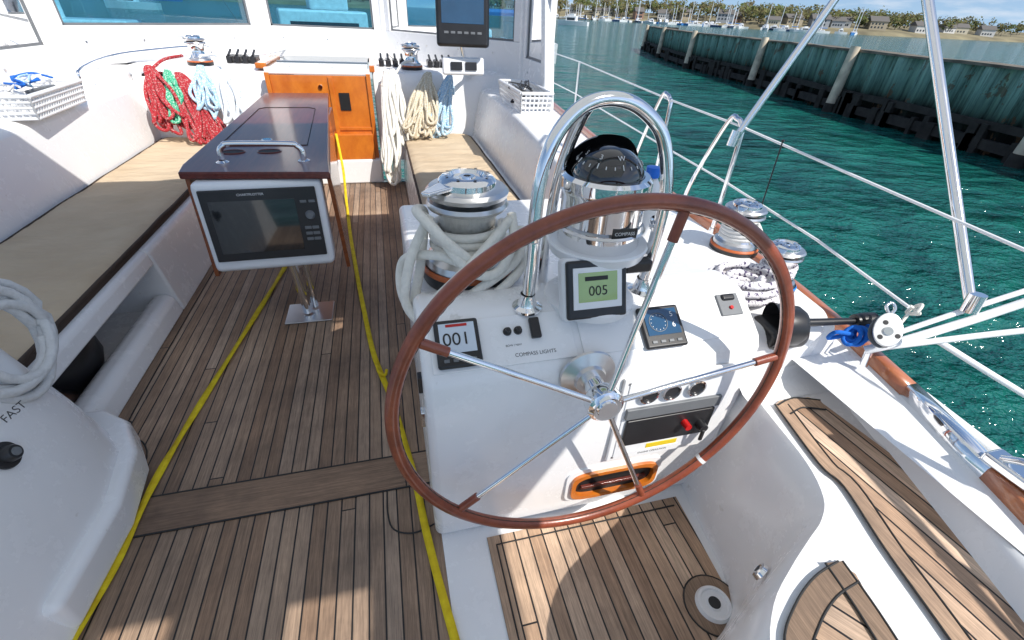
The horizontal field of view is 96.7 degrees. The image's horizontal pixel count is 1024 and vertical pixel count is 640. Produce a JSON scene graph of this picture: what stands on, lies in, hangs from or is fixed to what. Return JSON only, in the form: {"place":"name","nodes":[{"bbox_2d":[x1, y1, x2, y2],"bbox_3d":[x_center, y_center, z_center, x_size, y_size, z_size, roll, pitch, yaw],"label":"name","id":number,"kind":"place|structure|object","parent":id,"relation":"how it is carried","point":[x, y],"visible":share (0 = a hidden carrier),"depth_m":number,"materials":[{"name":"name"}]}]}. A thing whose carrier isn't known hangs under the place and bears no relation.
{"place":"outdoors","nodes":[
{"label":"outdoors","id":0,"kind":"place"},
{"bbox_2d":[77,181,451,639],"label":"cockpit sole","id":1,"kind":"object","parent":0,"point":[281,504],"visible":0.7,"depth_m":1.88,"materials":[{"name":"brown wood"}]},
{"bbox_2d":[0,348,148,639],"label":"port helm console","id":2,"kind":"object","parent":1,"relation":"on","point":[72,483],"visible":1,"depth_m":1.43,"materials":[{"name":"plastic"}]},
{"bbox_2d":[0,400,24,469],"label":"winch speed switch","id":3,"kind":"object","parent":2,"relation":"on","point":[11,454],"visible":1,"depth_m":1.32,"materials":[{"name":"black plastic"}]},
{"bbox_2d":[0,278,58,403],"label":"coiled rope","id":4,"kind":"object","parent":2,"relation":"on","point":[22,304],"visible":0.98,"depth_m":1.50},
{"bbox_2d":[0,85,211,415],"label":"port bench","id":5,"kind":"object","parent":1,"relation":"on","point":[129,314],"visible":0.43,"depth_m":2.77,"materials":[{"name":"plastic"}]},
{"bbox_2d":[0,70,85,120],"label":"plastic basket","id":6,"kind":"object","parent":5,"relation":"on","point":[42,100],"visible":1,"depth_m":3.02,"materials":[{"name":"plastic"}]},
{"bbox_2d":[52,335,104,402],"bbox_3d":[-2.130,0.250,2.051,0.320,0.305,0.684,-6,35,-13],"label":"black bag","id":7,"kind":"object","parent":5,"relation":"on","point":[74,379],"visible":0.07,"depth_m":2.12,"materials":[{"name":"plastic"}]},
{"bbox_2d":[0,137,205,367],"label":"seat cushion","id":8,"kind":"object","parent":5,"relation":"on","point":[65,261],"visible":0.75,"depth_m":2.56,"materials":[{"name":"fabric"}]},
{"bbox_2d":[178,93,351,324],"bbox_3d":[-1.560,-1.039,3.380,0.720,1.032,2.499,-6,35,-13],"label":"cockpit table","id":9,"kind":"object","parent":1,"relation":"on","point":[277,135],"visible":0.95,"depth_m":2.67,"materials":[{"name":"varnished wood"},{"name":"stainless steel"},{"name":"brushed steel"}]},
{"bbox_2d":[191,179,335,271],"bbox_3d":[-1.260,-0.506,2.365,0.583,0.466,0.212,-6,35,-13],"label":"table chart plotter","id":10,"kind":"object","parent":9,"relation":"attached to","point":[248,224],"visible":0.98,"depth_m":2.28,"materials":[{"name":"white plastic"}]},
{"bbox_2d":[72,134,459,639],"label":"jackline strap","id":11,"kind":"object","parent":1,"relation":"on","point":[435,569],"visible":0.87,"depth_m":1.86,"materials":[{"name":"fabric"}]},
{"bbox_2d":[71,45,517,183],"bbox_3d":[-2.216,-2.417,5.224,4.400,1.195,2.316,-6,35,-13],"label":"forward bulkhead","id":12,"kind":"object","parent":1,"relation":"on","point":[251,78],"visible":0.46,"depth_m":4.75,"materials":[{"name":"white plastic"}]},
{"bbox_2d":[129,71,162,79],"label":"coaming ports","id":13,"kind":"object","parent":12,"relation":"attached to","point":[142,74],"visible":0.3,"depth_m":4.19,"materials":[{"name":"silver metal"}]},
{"bbox_2d":[143,65,191,135],"bbox_3d":[-3.133,-2.003,4.151,0.347,0.542,0.376,-6,35,-13],"label":"red coiled rope","id":14,"kind":"object","parent":12,"relation":"attached to","point":[154,90],"visible":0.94,"depth_m":4.07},
{"bbox_2d":[163,69,187,123],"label":"green coiled rope","id":15,"kind":"object","parent":14,"relation":"attached to","point":[169,78],"visible":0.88,"depth_m":4.11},
{"bbox_2d":[178,35,213,65],"bbox_3d":[-3.025,-2.591,4.372,0.227,0.249,0.227,-6,35,-13],"label":"halyard winch","id":16,"kind":"object","parent":12,"relation":"on","point":[195,44],"visible":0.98,"depth_m":4.33,"materials":[{"name":"silver metal"}]},
{"bbox_2d":[174,72,225,144],"bbox_3d":[-2.876,-1.967,4.219,0.361,0.554,0.484,-14,38,-24],"label":"red coiled rope","id":17,"kind":"object","parent":12,"relation":"hanging from","point":[205,125],"visible":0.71,"depth_m":4.15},
{"bbox_2d":[188,65,220,119],"bbox_3d":[-2.827,-2.093,4.211,0.238,0.450,0.332,-6,35,-13],"label":"blue coiled rope","id":18,"kind":"object","parent":12,"relation":"attached to","point":[202,82],"visible":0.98,"depth_m":4.14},
{"bbox_2d":[218,65,252,126],"bbox_3d":[-2.539,-2.034,4.288,0.386,0.609,0.418,-6,35,-13],"label":"white coiled rope","id":19,"kind":"object","parent":12,"relation":"attached to","point":[235,100],"visible":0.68,"depth_m":4.20,"materials":[{"name":"fabric"}]},
{"bbox_2d":[225,49,259,63],"bbox_3d":[-2.792,-2.738,4.720,0.280,0.122,0.220,-6,35,-13],"label":"rope clutch","id":20,"kind":"object","parent":12,"relation":"on","point":[238,58],"visible":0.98,"depth_m":4.67,"materials":[{"name":"black plastic"}]},
{"bbox_2d":[263,72,272,92],"bbox_3d":[-2.337,-1.997,4.527,0.040,0.830,0.070,-6,35,-13],"label":"frame","id":21,"kind":"object","parent":12,"relation":"on","point":[267,81],"visible":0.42,"depth_m":4.31,"materials":[{"name":"brown wood"}]},
{"bbox_2d":[0,0,557,94],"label":"windshield","id":22,"kind":"object","parent":12,"relation":"on","point":[37,36],"visible":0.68,"depth_m":4.66,"materials":[{"name":"white plastic"}]},
{"bbox_2d":[152,45,412,72],"bbox_3d":[-2.339,-2.723,4.965,2.432,0.398,1.533,-6,35,-13],"label":"control line","id":23,"kind":"object","parent":12,"relation":"attached to","point":[157,63],"visible":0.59,"depth_m":4.30,"materials":[{"name":"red fabric"}]},
{"bbox_2d":[255,45,392,74],"bbox_3d":[-2.073,-2.900,5.056,1.500,0.125,1.720,-6,35,-13],"label":"companionway hatch","id":24,"kind":"object","parent":12,"relation":"on","point":[314,60],"visible":0.95,"depth_m":4.98,"materials":[{"name":"plastic"}]},
{"bbox_2d":[366,74,379,157],"bbox_3d":[-1.446,-2.092,4.737,0.040,0.830,0.070,-6,35,-13],"label":"frame","id":25,"kind":"object","parent":24,"relation":"attached to","point":[370,97],"visible":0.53,"depth_m":4.69,"materials":[{"name":"brown wood"}]},
{"bbox_2d":[333,133,375,159],"bbox_3d":[-1.673,-1.825,4.789,0.430,0.250,0.070,-6,35,-13],"label":"step","id":26,"kind":"object","parent":12,"relation":"attached to","point":[356,145],"depth_m":4.76,"materials":[{"name":"wood"}]},
{"bbox_2d":[380,71,401,185],"bbox_3d":[-1.265,-1.957,4.674,0.221,1.024,0.518,-6,35,-13],"label":"rope","id":27,"kind":"object","parent":12,"relation":"attached to","point":[390,152],"visible":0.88,"depth_m":4.62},
{"bbox_2d":[378,53,403,66],"bbox_3d":[-1.341,-2.894,5.062,0.280,0.122,0.220,-6,35,-13],"label":"rope clutch","id":28,"kind":"object","parent":12,"relation":"on","point":[388,61],"visible":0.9,"depth_m":5.00,"materials":[{"name":"black plastic"}]},
{"bbox_2d":[388,69,413,145],"bbox_3d":[-1.192,-2.137,4.661,0.315,0.746,0.377,-6,35,-13],"label":"rope","id":29,"kind":"object","parent":12,"relation":"attached to","point":[395,93],"visible":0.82,"depth_m":4.57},
{"bbox_2d":[400,42,422,70],"bbox_3d":[-1.070,-2.802,4.833,0.227,0.249,0.227,-6,35,-13],"label":"halyard winch","id":30,"kind":"object","parent":12,"relation":"on","point":[411,49],"visible":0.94,"depth_m":4.79,"materials":[{"name":"silver metal"}]},
{"bbox_2d":[402,71,438,138],"bbox_3d":[-0.881,-2.167,4.641,0.298,0.604,0.506,15,36,17],"label":"coiled rope beige","id":31,"kind":"object","parent":12,"relation":"attached to","point":[424,94],"visible":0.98,"depth_m":4.62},
{"bbox_2d":[426,54,449,67],"bbox_3d":[-0.828,-2.949,5.183,0.280,0.122,0.220,-6,35,-13],"label":"rope clutch","id":32,"kind":"object","parent":12,"relation":"on","point":[435,63],"visible":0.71,"depth_m":5.11,"materials":[{"name":"black plastic"}]},
{"bbox_2d":[429,75,454,137],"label":"blue coiled rope","id":33,"kind":"object","parent":12,"relation":"hanging from","point":[446,92],"visible":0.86,"depth_m":4.72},
{"bbox_2d":[435,0,488,78],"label":"chart plotter display","id":34,"kind":"object","parent":12,"relation":"on","point":[461,24],"visible":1,"depth_m":4.13,"materials":[{"name":"black plastic"}]},
{"bbox_2d":[404,88,584,204],"bbox_3d":[-0.171,-1.247,3.899,1.370,0.920,3.170,-6,35,-13],"label":"starboard bench","id":35,"kind":"object","parent":1,"relation":"on","point":[508,139],"visible":0.18,"depth_m":3.82,"materials":[{"name":"plastic"}]},
{"bbox_2d":[404,134,519,203],"bbox_3d":[-0.489,-1.282,3.939,0.740,0.066,2.750,-6,35,-13],"label":"seat","id":36,"kind":"object","parent":35,"relation":"on","point":[430,159],"visible":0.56,"depth_m":4.19,"materials":[{"name":"wood"}]},
{"bbox_2d":[498,79,553,113],"bbox_3d":[0.102,-2.044,4.109,0.308,0.203,0.838,-6,35,-13],"label":"plastic basket","id":37,"kind":"object","parent":35,"relation":"on","point":[530,97],"visible":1,"depth_m":3.92,"materials":[{"name":"plastic"}]},
{"bbox_2d":[541,0,554,109],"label":"enclosure post","id":38,"kind":"object","parent":35,"relation":"on","point":[547,45],"visible":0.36,"depth_m":3.99,"materials":[{"name":"metal"}]},
{"bbox_2d":[269,74,372,133],"bbox_3d":[-1.892,-2.051,4.633,0.880,0.780,0.040,-6,35,-13],"label":"companionway door","id":39,"kind":"structure","parent":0,"point":[358,113],"depth_m":4.50,"materials":[{"name":"wood"}]},
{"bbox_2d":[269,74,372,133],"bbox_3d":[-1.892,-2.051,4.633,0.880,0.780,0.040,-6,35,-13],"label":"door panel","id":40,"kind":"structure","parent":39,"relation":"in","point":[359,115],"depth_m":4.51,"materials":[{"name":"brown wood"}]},
{"bbox_2d":[339,93,350,109],"bbox_3d":[-1.676,-2.192,4.572,0.100,0.160,0.006,-6,35,-13],"label":"vent","id":41,"kind":"object","parent":40,"relation":"attached to","point":[345,103],"visible":1,"depth_m":4.57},
{"bbox_2d":[327,77,340,133],"bbox_3d":[-1.785,-2.125,4.581,0.040,0.570,0.015,-6,35,-13],"label":"stile door","id":42,"kind":"structure","parent":39,"relation":"attached to","point":[332,95],"depth_m":4.55,"materials":[{"name":"wood"}]},
{"bbox_2d":[340,127,371,129],"bbox_3d":[-1.619,-1.988,4.730,0.320,0.030,0.012,-6,35,-13],"label":"door rail","id":43,"kind":"object","parent":39,"relation":"attached to","point":[355,128],"depth_m":4.72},
{"bbox_2d":[59,0,1023,457],"bbox_3d":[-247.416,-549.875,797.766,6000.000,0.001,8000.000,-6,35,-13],"label":"water","id":44,"kind":"structure","parent":0,"point":[903,250],"depth_m":9.64,"materials":[{"name":"liquid"}]},
{"bbox_2d":[104,0,161,9],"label":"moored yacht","id":45,"kind":"object","parent":44,"relation":"on","point":[130,4],"visible":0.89,"depth_m":86.55,"materials":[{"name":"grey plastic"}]},
{"bbox_2d":[54,0,238,22],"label":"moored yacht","id":46,"kind":"object","parent":44,"relation":"on","point":[86,19],"visible":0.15,"depth_m":18.29,"materials":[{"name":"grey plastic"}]},
{"bbox_2d":[276,0,372,78],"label":"motor cruiser","id":47,"kind":"object","parent":44,"relation":"on","point":[327,12],"visible":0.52,"depth_m":18.22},
{"bbox_2d":[290,21,358,26],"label":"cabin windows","id":48,"kind":"structure","parent":47,"relation":"in","point":[292,22],"depth_m":18.31,"materials":[{"name":"glass"}]},
{"bbox_2d":[489,8,557,63],"bbox_3d":[-2.397,-23.313,25.791,11.034,15.208,3.298,-1,34,-6],"label":"moored yacht","id":49,"kind":"object","parent":44,"relation":"on","point":[500,12],"visible":0.12,"depth_m":28.55,"materials":[{"name":"grey plastic"}]},
{"bbox_2d":[558,13,588,25],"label":"moored yacht","id":50,"kind":"object","parent":44,"relation":"on","point":[571,19],"visible":0.97,"depth_m":138.45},
{"bbox_2d":[556,13,677,21],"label":"marina dock","id":51,"kind":"object","parent":44,"relation":"in","point":[558,17],"visible":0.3,"depth_m":343.68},
{"bbox_2d":[640,25,1023,168],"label":"sheet pile pier","id":52,"kind":"structure","parent":44,"relation":"in","point":[881,88],"depth_m":15.72,"materials":[{"name":"corrugated steel"},{"name":"timber"}]},
{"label":"hull topsides","id":53,"kind":"object","parent":44,"relation":"in","visible":0},
{"bbox_2d":[399,198,827,533],"bbox_3d":[0.295,-0.014,2.138,1.490,0.893,1.425,-6,35,-13],"label":"helm console","id":54,"kind":"object","parent":53,"relation":"on","point":[484,428],"visible":0.34,"depth_m":1.44,"materials":[{"name":"plastic"}]},
{"bbox_2d":[417,372,425,426],"bbox_3d":[-0.269,0.239,1.357,0.014,0.200,0.030,-6,35,-13],"label":"locker hinge","id":55,"kind":"object","parent":54,"relation":"attached to","point":[420,389],"visible":0.78,"depth_m":1.32,"materials":[{"name":"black metal"}]},
{"bbox_2d":[433,318,482,369],"bbox_3d":[-0.150,0.065,1.266,0.125,0.089,0.118,-6,35,-13],"label":"depth display","id":56,"kind":"object","parent":54,"relation":"attached to","point":[460,335],"visible":0.72,"depth_m":1.26,"materials":[{"name":"black plastic"}]},
{"bbox_2d":[421,167,512,289],"bbox_3d":[-0.150,-0.315,1.544,0.327,0.359,0.327,-6,35,-13],"label":"sheet winch","id":57,"kind":"object","parent":54,"relation":"on","point":[465,201],"visible":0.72,"depth_m":1.42,"materials":[{"name":"silver metal"}]},
{"bbox_2d":[395,204,525,322],"bbox_3d":[-0.163,-0.227,1.527,0.461,0.361,0.381,-6,35,-13],"label":"sheet rope","id":58,"kind":"object","parent":57,"relation":"attached to","point":[460,251],"visible":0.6,"depth_m":1.44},
{"bbox_2d":[503,317,555,356],"bbox_3d":[0.049,0.045,1.316,0.146,0.074,0.088,-6,35,-13],"label":"switch panel","id":59,"kind":"object","parent":54,"relation":"on","point":[534,327],"visible":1,"depth_m":1.31,"materials":[{"name":"black plastic"}]},
{"bbox_2d":[384,193,794,528],"bbox_3d":[0.241,0.203,1.283,1.159,1.159,0.150,-6,35,-13],"label":"steering wheel","id":60,"kind":"object","parent":54,"relation":"attached to","point":[587,377],"visible":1,"depth_m":1.17,"materials":[{"name":"wood"}]},
{"bbox_2d":[558,258,625,321],"bbox_3d":[0.238,-0.093,1.337,0.200,0.182,0.120,-6,35,-13],"label":"autopilot display","id":61,"kind":"object","parent":54,"relation":"attached to","point":[588,290],"visible":0.94,"depth_m":1.30,"materials":[{"name":"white plastic"}]},
{"bbox_2d":[512,90,673,315],"bbox_3d":[0.223,-0.336,1.344,0.485,0.631,0.292,-6,35,-13],"label":"binnacle guard","id":62,"kind":"object","parent":54,"relation":"on","point":[572,120],"visible":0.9,"depth_m":1.23,"materials":[{"name":"silver metal"}]},
{"bbox_2d":[544,134,653,323],"bbox_3d":[0.263,-0.286,1.350,0.325,0.474,0.355,-6,35,-13],"label":"compass binnacle","id":63,"kind":"object","parent":54,"relation":"on","point":[603,166],"visible":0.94,"depth_m":1.27,"materials":[{"name":"silver metal"}]},
{"bbox_2d":[640,165,659,242],"bbox_3d":[0.425,-0.352,1.453,0.104,0.255,0.182,11,35,12],"label":"water bottle","id":64,"kind":"object","parent":63,"relation":"on","point":[653,171],"visible":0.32,"depth_m":1.43,"materials":[{"name":"clear plastic"}]},
{"bbox_2d":[564,456,661,500],"bbox_3d":[0.378,0.592,1.690,0.378,0.178,0.022,-6,35,-13],"label":"console cubby","id":65,"kind":"object","parent":54,"relation":"attached to","point":[600,480],"visible":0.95,"depth_m":1.68,"materials":[{"name":"orange plastic"}]},
{"bbox_2d":[635,304,687,349],"bbox_3d":[0.461,0.021,1.404,0.140,0.086,0.114,-6,35,-13],"label":"wind display","id":66,"kind":"object","parent":54,"relation":"on","point":[661,327],"visible":0.98,"depth_m":1.39,"materials":[{"name":"black plastic"}]},
{"bbox_2d":[605,361,745,460],"bbox_3d":[0.554,0.327,1.523,0.440,0.380,0.060,-6,35,-13],"label":"engine panel","id":67,"kind":"object","parent":54,"relation":"attached to","point":[693,413],"visible":0.88,"depth_m":1.51,"materials":[{"name":"white plastic"}]},
{"bbox_2d":[715,293,742,316],"bbox_3d":[0.708,-0.051,1.486,0.080,0.054,0.065,-6,35,-13],"label":"horn button","id":68,"kind":"object","parent":54,"relation":"attached to","point":[729,304],"visible":1,"depth_m":1.48,"materials":[{"name":"grey plastic"}]},
{"bbox_2d":[709,198,767,258],"bbox_3d":[0.996,-0.408,1.986,0.206,0.226,0.206,-6,35,-13],"label":"sheet winch","id":69,"kind":"object","parent":54,"relation":"on","point":[754,211],"visible":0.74,"depth_m":1.95,"materials":[{"name":"silver metal"}]},
{"bbox_2d":[708,261,778,306],"bbox_3d":[0.840,-0.132,1.662,0.284,0.105,0.256,-6,35,-13],"label":"coiled rope","id":70,"kind":"object","parent":54,"relation":"on","point":[756,284],"visible":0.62,"depth_m":1.62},
{"bbox_2d":[718,223,798,279],"bbox_3d":[0.995,-0.292,1.872,0.187,0.132,0.475,5,34,3],"label":"winch line","id":71,"kind":"object","parent":54,"relation":"on","point":[727,233],"visible":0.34,"depth_m":1.94,"materials":[{"name":"white fabric"}]},
{"bbox_2d":[752,563,768,579],"bbox_3d":[0.724,0.733,1.329,0.056,0.053,0.028,-27,44,-37],"label":"deck light","id":72,"kind":"object","parent":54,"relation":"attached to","point":[760,570],"visible":1,"depth_m":1.31,"materials":[{"name":"silver metal"}]},
{"bbox_2d":[764,238,806,291],"bbox_3d":[1.008,-0.206,1.721,0.172,0.189,0.172,-6,35,-13],"label":"sheet winch","id":73,"kind":"object","parent":54,"relation":"on","point":[792,252],"visible":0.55,"depth_m":1.64,"materials":[{"name":"silver metal"}]},
{"bbox_2d":[754,302,878,349],"bbox_3d":[1.020,0.002,1.543,0.394,0.155,0.169,-6,35,-13],"label":"engine throttle","id":74,"kind":"object","parent":54,"relation":"attached to","point":[768,319],"visible":0.73,"depth_m":1.50,"materials":[{"name":"black plastic"}]},
{"bbox_2d":[826,324,869,346],"bbox_3d":[1.118,0.052,1.497,0.140,0.066,0.067,-2,34,-7],"label":"blue lashing","id":75,"kind":"object","parent":54,"relation":"attached to","point":[848,336],"visible":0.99,"depth_m":1.49,"materials":[{"name":"fabric"}]},
{"bbox_2d":[550,109,1023,554],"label":"side deck","id":76,"kind":"structure","parent":53,"relation":"on","point":[835,372],"depth_m":1.38,"materials":[{"name":"plastic"}]},
{"bbox_2d":[574,61,580,102],"bbox_3d":[0.648,-2.272,4.592,0.080,0.590,0.080,-6,35,-13],"label":"stanchion","id":77,"kind":"object","parent":76,"relation":"on","point":[578,76],"visible":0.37,"depth_m":4.51,"materials":[{"name":"silver metal"}]},
{"bbox_2d":[637,91,672,165],"bbox_3d":[0.913,-1.196,3.015,0.080,0.600,0.390,-6,35,-13],"label":"stanchion","id":78,"kind":"object","parent":76,"relation":"on","point":[660,100],"visible":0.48,"depth_m":2.84,"materials":[{"name":"silver metal"}]},
{"bbox_2d":[684,113,744,234],"bbox_3d":[1.049,-0.788,2.423,0.080,0.600,0.390,-6,35,-13],"label":"stanchion","id":79,"kind":"object","parent":76,"relation":"on","point":[739,120],"visible":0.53,"depth_m":2.31,"materials":[{"name":"silver metal"}]},
{"bbox_2d":[501,37,1023,307],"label":"lifeline","id":80,"kind":"object","parent":79,"relation":"attached to","point":[963,223],"visible":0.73,"depth_m":1.76,"materials":[{"name":"silver metal"}]},
{"bbox_2d":[762,139,784,204],"bbox_3d":[1.128,-0.540,2.037,0.015,0.508,0.055,6,34,4],"label":"antenna","id":81,"kind":"object","parent":80,"relation":"attached to","point":[782,140],"visible":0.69,"depth_m":1.97,"materials":[{"name":"black plastic"}]},
{"bbox_2d":[553,102,1023,524],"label":"toe rail","id":82,"kind":"object","parent":76,"relation":"on","point":[963,444],"visible":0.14,"depth_m":1.34,"materials":[{"name":"brown wood"}]},
{"bbox_2d":[927,392,1000,450],"bbox_3d":[1.381,0.412,1.292,0.106,0.074,0.523,-6,35,-13],"label":"fender board","id":83,"kind":"object","parent":82,"relation":"attached to","point":[986,443],"visible":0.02,"depth_m":1.36,"materials":[{"name":"white plastic"}]},
{"bbox_2d":[980,449,1023,491],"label":"fairlead chock","id":84,"kind":"object","parent":82,"relation":"on","point":[1006,465],"visible":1,"depth_m":1.15,"materials":[{"name":"silver metal"}]},
{"bbox_2d":[859,288,1023,397],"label":"boarding gate","id":85,"kind":"structure","parent":76,"relation":"on","point":[919,338],"depth_m":1.45,"materials":[{"name":"white metal"}]},
{"bbox_2d":[726,0,987,314],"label":"bimini frame","id":86,"kind":"object","parent":85,"relation":"attached to","point":[973,300],"visible":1,"depth_m":1.51,"materials":[{"name":"metal"}]},
{"bbox_2d":[867,301,902,347],"bbox_3d":[1.188,0.021,1.444,0.079,0.128,0.118,17,36,19],"label":"snatch block","id":87,"kind":"object","parent":85,"relation":"attached to","point":[885,330],"depth_m":1.43,"materials":[{"name":"grey plastic"}]},
{"bbox_2d":[739,325,1023,621],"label":"aft coaming","id":88,"kind":"object","parent":53,"relation":"on","point":[997,557],"visible":0.51,"depth_m":1.21,"materials":[{"name":"plastic"}]},
{"bbox_2d":[442,484,730,639],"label":"helm footwell","id":89,"kind":"object","parent":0,"point":[647,569],"visible":0.68,"depth_m":1.58,"materials":[{"name":"wood"}]},
{"bbox_2d":[695,585,731,623],"bbox_3d":[0.674,0.944,1.517,0.120,0.014,0.120,-6,35,-13],"label":"floor drain","id":90,"kind":"object","parent":89,"relation":"in","point":[713,604],"visible":0.98,"depth_m":1.51,"materials":[{"name":"white plastic"}]},
{"bbox_2d":[209,0,1023,42],"bbox_3d":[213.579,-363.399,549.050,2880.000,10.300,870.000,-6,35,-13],"label":"shore","id":91,"kind":"structure","parent":0,"point":[901,31],"depth_m":340.09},
{"bbox_2d":[677,12,691,19],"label":"walls","id":92,"kind":"structure","parent":91,"relation":"on","point":[680,15],"depth_m":350.81,"materials":[{"name":"paint"}]},
{"bbox_2d":[350,0,1023,35],"bbox_3d":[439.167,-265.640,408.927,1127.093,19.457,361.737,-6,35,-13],"label":"distant trees","id":93,"kind":"object","parent":91,"relation":"on","point":[751,11],"visible":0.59,"depth_m":363.82,"materials":[{"name":"green plant"}]},
{"bbox_2d":[716,14,733,22],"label":"walls","id":94,"kind":"structure","parent":91,"relation":"on","point":[724,20],"depth_m":326.57,"materials":[{"name":"paint"}]},
{"bbox_2d":[765,20,780,26],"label":"walls","id":95,"kind":"structure","parent":91,"relation":"on","point":[775,21],"depth_m":302.83,"materials":[{"name":"paint"}]},
{"bbox_2d":[781,18,803,24],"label":"walls","id":96,"kind":"structure","parent":91,"relation":"on","point":[785,20],"depth_m":311.38,"materials":[{"name":"paint"}]},
{"bbox_2d":[782,13,804,18],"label":"roof","id":97,"kind":"structure","parent":96,"relation":"on","point":[787,15],"depth_m":310.80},
{"bbox_2d":[807,19,830,27],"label":"walls","id":98,"kind":"structure","parent":91,"relation":"on","point":[811,22],"depth_m":307.17,"materials":[{"name":"paint"}]},
{"bbox_2d":[829,21,845,28],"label":"walls","id":99,"kind":"structure","parent":91,"relation":"on","point":[843,23],"depth_m":310.34,"materials":[{"name":"paint"}]},
{"bbox_2d":[864,21,888,30],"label":"walls","id":100,"kind":"structure","parent":91,"relation":"on","point":[869,24],"depth_m":313.59,"materials":[{"name":"paint"}]},
{"bbox_2d":[866,16,889,21],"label":"roof","id":101,"kind":"structure","parent":100,"relation":"on","point":[880,18],"depth_m":312.57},
{"bbox_2d":[908,25,925,33],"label":"walls","id":102,"kind":"structure","parent":91,"relation":"on","point":[913,29],"depth_m":323.10,"materials":[{"name":"paint"}]},
{"bbox_2d":[938,27,955,33],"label":"walls","id":103,"kind":"structure","parent":91,"relation":"on","point":[943,31],"depth_m":346.01,"materials":[{"name":"paint"}]},
{"bbox_2d":[954,27,969,34],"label":"walls","id":104,"kind":"structure","parent":91,"relation":"on","point":[959,29],"depth_m":349.43,"materials":[{"name":"paint"}]},
{"bbox_2d":[975,29,996,36],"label":"walls","id":105,"kind":"structure","parent":91,"relation":"on","point":[979,32],"depth_m":351.91,"materials":[{"name":"paint"}]},
{"bbox_2d":[977,25,997,29],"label":"roof","id":106,"kind":"structure","parent":105,"relation":"on","point":[985,27],"depth_m":351.08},
{"bbox_2d":[495,0,1023,31],"label":"sky","id":107,"kind":"structure","parent":0,"point":[1004,11],"materials":[{"name":"blue"}]},
{"bbox_2d":[681,391,1023,639],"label":"helm seat","id":108,"kind":"object","parent":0,"point":[820,506],"visible":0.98,"depth_m":1.19,"materials":[{"name":"plastic"}]},
{"bbox_2d":[901,303,923,322],"bbox_3d":[1.264,-0.004,1.465,0.085,0.118,0.044,-6,35,-13],"label":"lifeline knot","id":109,"kind":"object","parent":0,"point":[917,308],"visible":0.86,"depth_m":1.45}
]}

